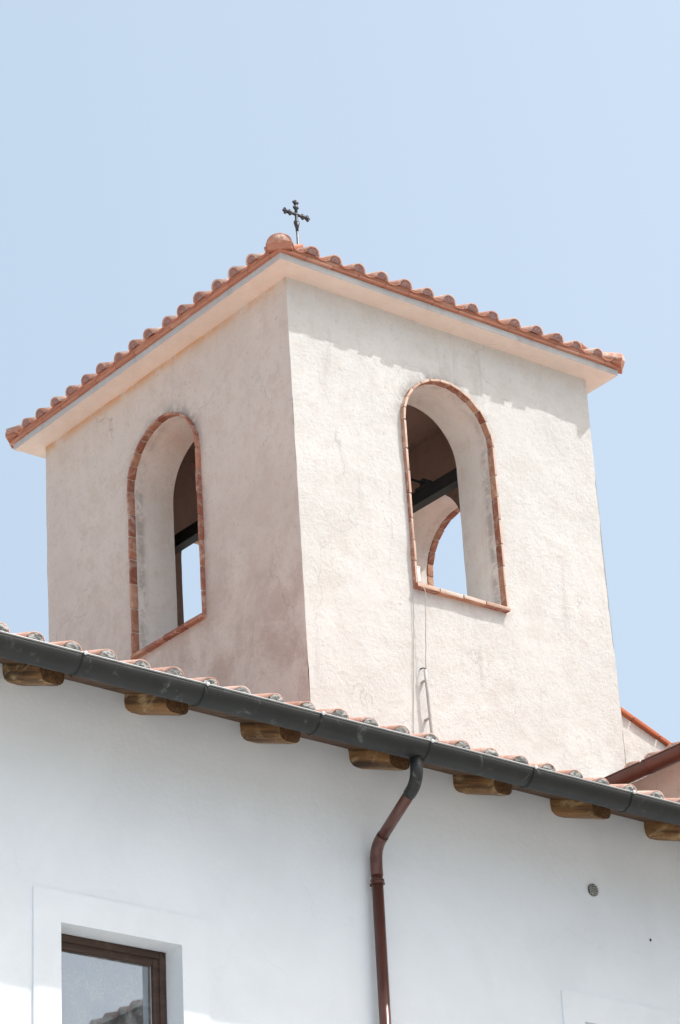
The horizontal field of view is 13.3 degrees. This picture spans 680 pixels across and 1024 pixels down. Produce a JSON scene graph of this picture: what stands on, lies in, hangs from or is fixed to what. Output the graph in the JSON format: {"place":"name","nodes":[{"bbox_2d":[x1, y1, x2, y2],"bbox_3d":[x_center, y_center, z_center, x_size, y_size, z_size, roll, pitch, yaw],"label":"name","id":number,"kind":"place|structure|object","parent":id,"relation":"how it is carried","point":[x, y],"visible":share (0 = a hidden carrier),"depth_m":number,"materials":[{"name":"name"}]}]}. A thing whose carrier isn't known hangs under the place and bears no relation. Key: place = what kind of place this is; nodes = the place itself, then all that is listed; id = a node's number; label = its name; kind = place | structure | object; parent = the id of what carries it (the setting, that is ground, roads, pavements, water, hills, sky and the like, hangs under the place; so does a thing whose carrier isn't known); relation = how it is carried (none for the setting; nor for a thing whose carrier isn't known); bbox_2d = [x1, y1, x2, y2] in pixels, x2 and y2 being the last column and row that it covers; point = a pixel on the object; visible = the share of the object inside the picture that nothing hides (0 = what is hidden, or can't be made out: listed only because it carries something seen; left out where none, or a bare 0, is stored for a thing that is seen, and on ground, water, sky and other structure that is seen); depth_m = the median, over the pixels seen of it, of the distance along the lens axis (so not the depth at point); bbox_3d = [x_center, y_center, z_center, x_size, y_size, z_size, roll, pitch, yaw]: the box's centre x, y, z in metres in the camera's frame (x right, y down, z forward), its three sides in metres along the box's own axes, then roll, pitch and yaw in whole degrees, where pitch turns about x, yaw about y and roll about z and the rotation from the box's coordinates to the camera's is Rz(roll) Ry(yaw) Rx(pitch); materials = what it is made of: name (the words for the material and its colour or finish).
{"place":"outdoors","nodes":[
{"label":"outdoors","id":0,"kind":"place"},
{"bbox_2d":[0,0,679,742],"label":"sky","id":1,"kind":"structure","parent":0,"point":[519,159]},
{"label":"ground","id":2,"kind":"structure","parent":0,"visible":0},
{"bbox_2d":[0,622,679,1023],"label":"white house","id":3,"kind":"structure","parent":2,"relation":"on","point":[176,846],"depth_m":19.23,"materials":[{"name":"paint"}]},
{"bbox_2d":[32,886,209,1023],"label":"window","id":4,"kind":"structure","parent":3,"relation":"in","point":[96,960],"depth_m":18.27,"materials":[{"name":"white paint"}]},
{"bbox_2d":[5,233,625,777],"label":"bell tower","id":5,"kind":"structure","parent":3,"relation":"on","point":[311,451],"depth_m":25.47,"materials":[{"name":"paint"}]},
{"bbox_2d":[282,200,309,243],"bbox_3d":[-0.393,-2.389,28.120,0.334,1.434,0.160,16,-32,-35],"label":"iron cross","id":6,"kind":"object","parent":5,"relation":"on","point":[296,214],"visible":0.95,"depth_m":28.32,"materials":[{"name":"grey metal"}]},
{"bbox_2d":[413,593,413,733],"bbox_3d":[0.610,1.444,24.208,0.155,1.731,0.007,16,-32,-35],"label":"cable","id":7,"kind":"object","parent":5,"relation":"attached to","point":[413,664],"visible":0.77,"depth_m":24.30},
{"bbox_2d":[417,566,420,581],"bbox_3d":[0.649,0.540,24.747,0.052,0.159,0.056,16,-32,-35],"label":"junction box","id":8,"kind":"object","parent":5,"relation":"on","point":[418,572],"visible":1,"depth_m":24.74,"materials":[{"name":"white plastic"}]},
{"bbox_2d":[419,581,426,665],"bbox_3d":[0.707,0.939,24.500,0.057,0.822,0.040,-21,-30,31],"label":"cable","id":9,"kind":"object","parent":5,"relation":"hanging from","point":[425,624],"visible":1,"depth_m":24.49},
{"bbox_2d":[420,667,432,732],"bbox_3d":[0.735,1.768,24.112,0.057,1.051,0.078,16,-32,-35],"label":"conduit","id":10,"kind":"object","parent":5,"relation":"attached to","point":[425,681],"visible":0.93,"depth_m":24.18,"materials":[{"name":"metal"}]},
{"bbox_2d":[560,990,679,1023],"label":"window","id":11,"kind":"structure","parent":3,"relation":"in","point":[577,1008],"depth_m":20.61,"materials":[{"name":"white paint"}]},
{"bbox_2d":[604,741,679,797],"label":"side wing","id":12,"kind":"structure","parent":3,"relation":"on","point":[660,770],"depth_m":24.72,"materials":[{"name":"pink paint"}]},
{"bbox_2d":[620,706,670,783],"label":"gable wall","id":13,"kind":"structure","parent":3,"relation":"on","point":[641,739],"depth_m":26.18,"materials":[{"name":"paint"}]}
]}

